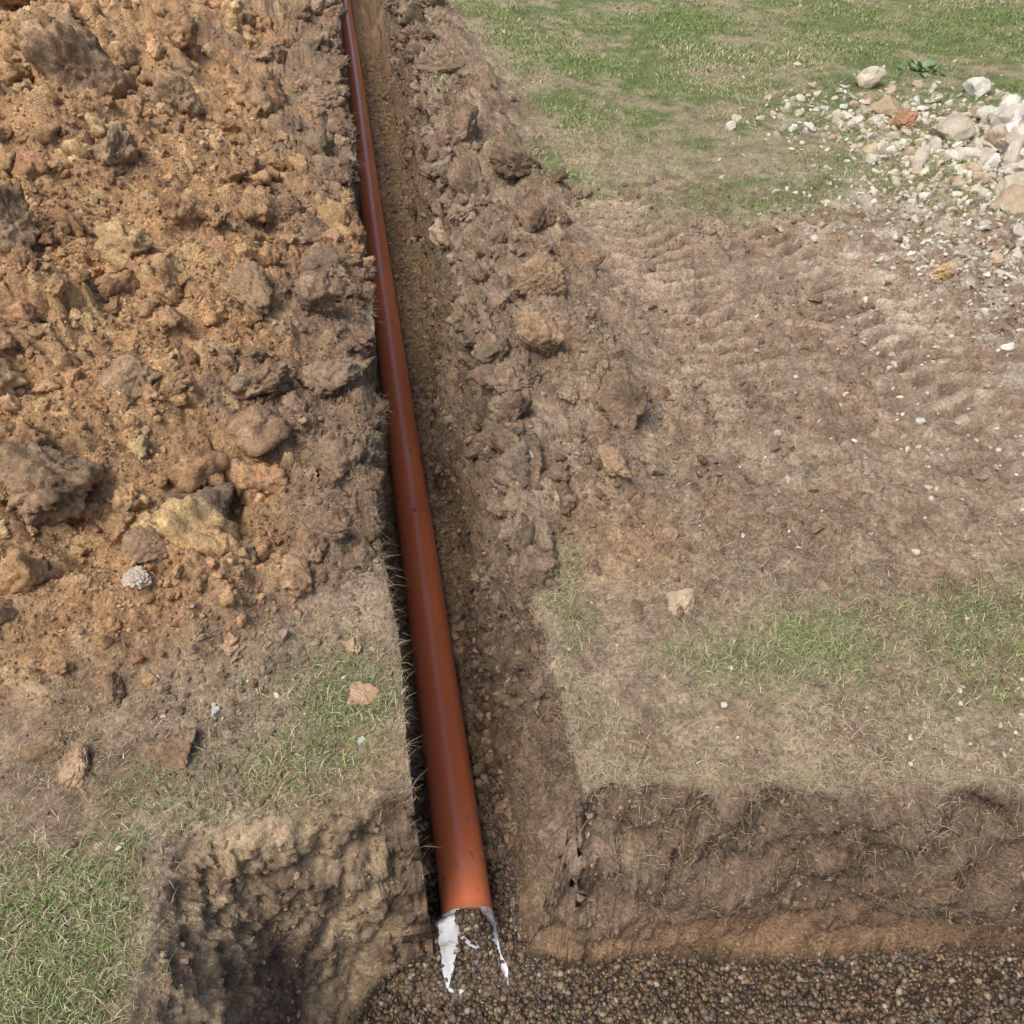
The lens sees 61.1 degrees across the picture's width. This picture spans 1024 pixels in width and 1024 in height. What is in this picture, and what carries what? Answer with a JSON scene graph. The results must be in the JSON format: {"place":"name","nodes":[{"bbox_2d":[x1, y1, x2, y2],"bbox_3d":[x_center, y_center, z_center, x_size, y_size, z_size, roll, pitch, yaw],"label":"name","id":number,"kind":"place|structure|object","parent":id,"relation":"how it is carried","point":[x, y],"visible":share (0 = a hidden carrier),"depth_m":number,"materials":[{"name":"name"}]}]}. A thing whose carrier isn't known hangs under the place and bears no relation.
{"place":"outdoors","nodes":[
{"label":"outdoors","id":0,"kind":"place"},
{"bbox_2d":[0,0,1023,1023],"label":"ground","id":1,"kind":"structure","parent":0,"point":[552,906],"depth_m":1.99,"materials":[{"name":"soil"}]},
{"bbox_2d":[0,0,391,788],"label":"spoil heap clods","id":2,"kind":"object","parent":1,"relation":"on","point":[40,478],"visible":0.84,"depth_m":2.44,"materials":[{"name":"soil"}]},
{"bbox_2d":[341,0,492,915],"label":"drainage pipe","id":3,"kind":"object","parent":1,"relation":"on","point":[462,874],"visible":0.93,"depth_m":2.57,"materials":[{"name":"plastic"}]},
{"bbox_2d":[0,0,1023,1023],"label":"loose soil crumbs","id":4,"kind":"object","parent":1,"relation":"on","point":[477,744],"visible":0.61,"depth_m":2.10,"materials":[{"name":"brown soil"}]},
{"bbox_2d":[0,0,1023,997],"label":"dry grass and roots","id":5,"kind":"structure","parent":1,"relation":"on","point":[768,777],"depth_m":1.66,"materials":[{"name":"beige plant"}]},
{"bbox_2d":[382,0,670,844],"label":"trench edge clods","id":6,"kind":"object","parent":1,"relation":"on","point":[620,398],"visible":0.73,"depth_m":2.50,"materials":[{"name":"soil"}]},
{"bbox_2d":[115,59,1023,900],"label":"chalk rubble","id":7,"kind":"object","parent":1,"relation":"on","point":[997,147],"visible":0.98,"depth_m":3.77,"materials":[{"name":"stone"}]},
{"bbox_2d":[897,56,947,77],"bbox_3d":[2.348,-2.506,4.880,0.307,0.089,0.294,-6,42,-7],"label":"weed plant","id":8,"kind":"object","parent":1,"relation":"on","point":[927,65],"visible":0.98,"depth_m":4.91,"materials":[{"name":"green plant"}]},
{"bbox_2d":[0,0,1023,1023],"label":"grass","id":9,"kind":"structure","parent":0,"point":[990,21],"depth_m":1.81,"materials":[{"name":"green plant"}]},
{"bbox_2d":[347,748,1023,1023],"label":"gravel","id":10,"kind":"structure","parent":0,"point":[482,978],"depth_m":1.87,"materials":[{"name":"gravel"}]},
{"bbox_2d":[438,905,508,994],"bbox_3d":[-0.085,0.934,1.866,0.143,0.139,0.141,-6,42,-7],"label":"geotextile wrap","id":11,"kind":"object","parent":10,"relation":"on","point":[449,928],"visible":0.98,"depth_m":1.86,"materials":[{"name":"white fabric"}]}
]}

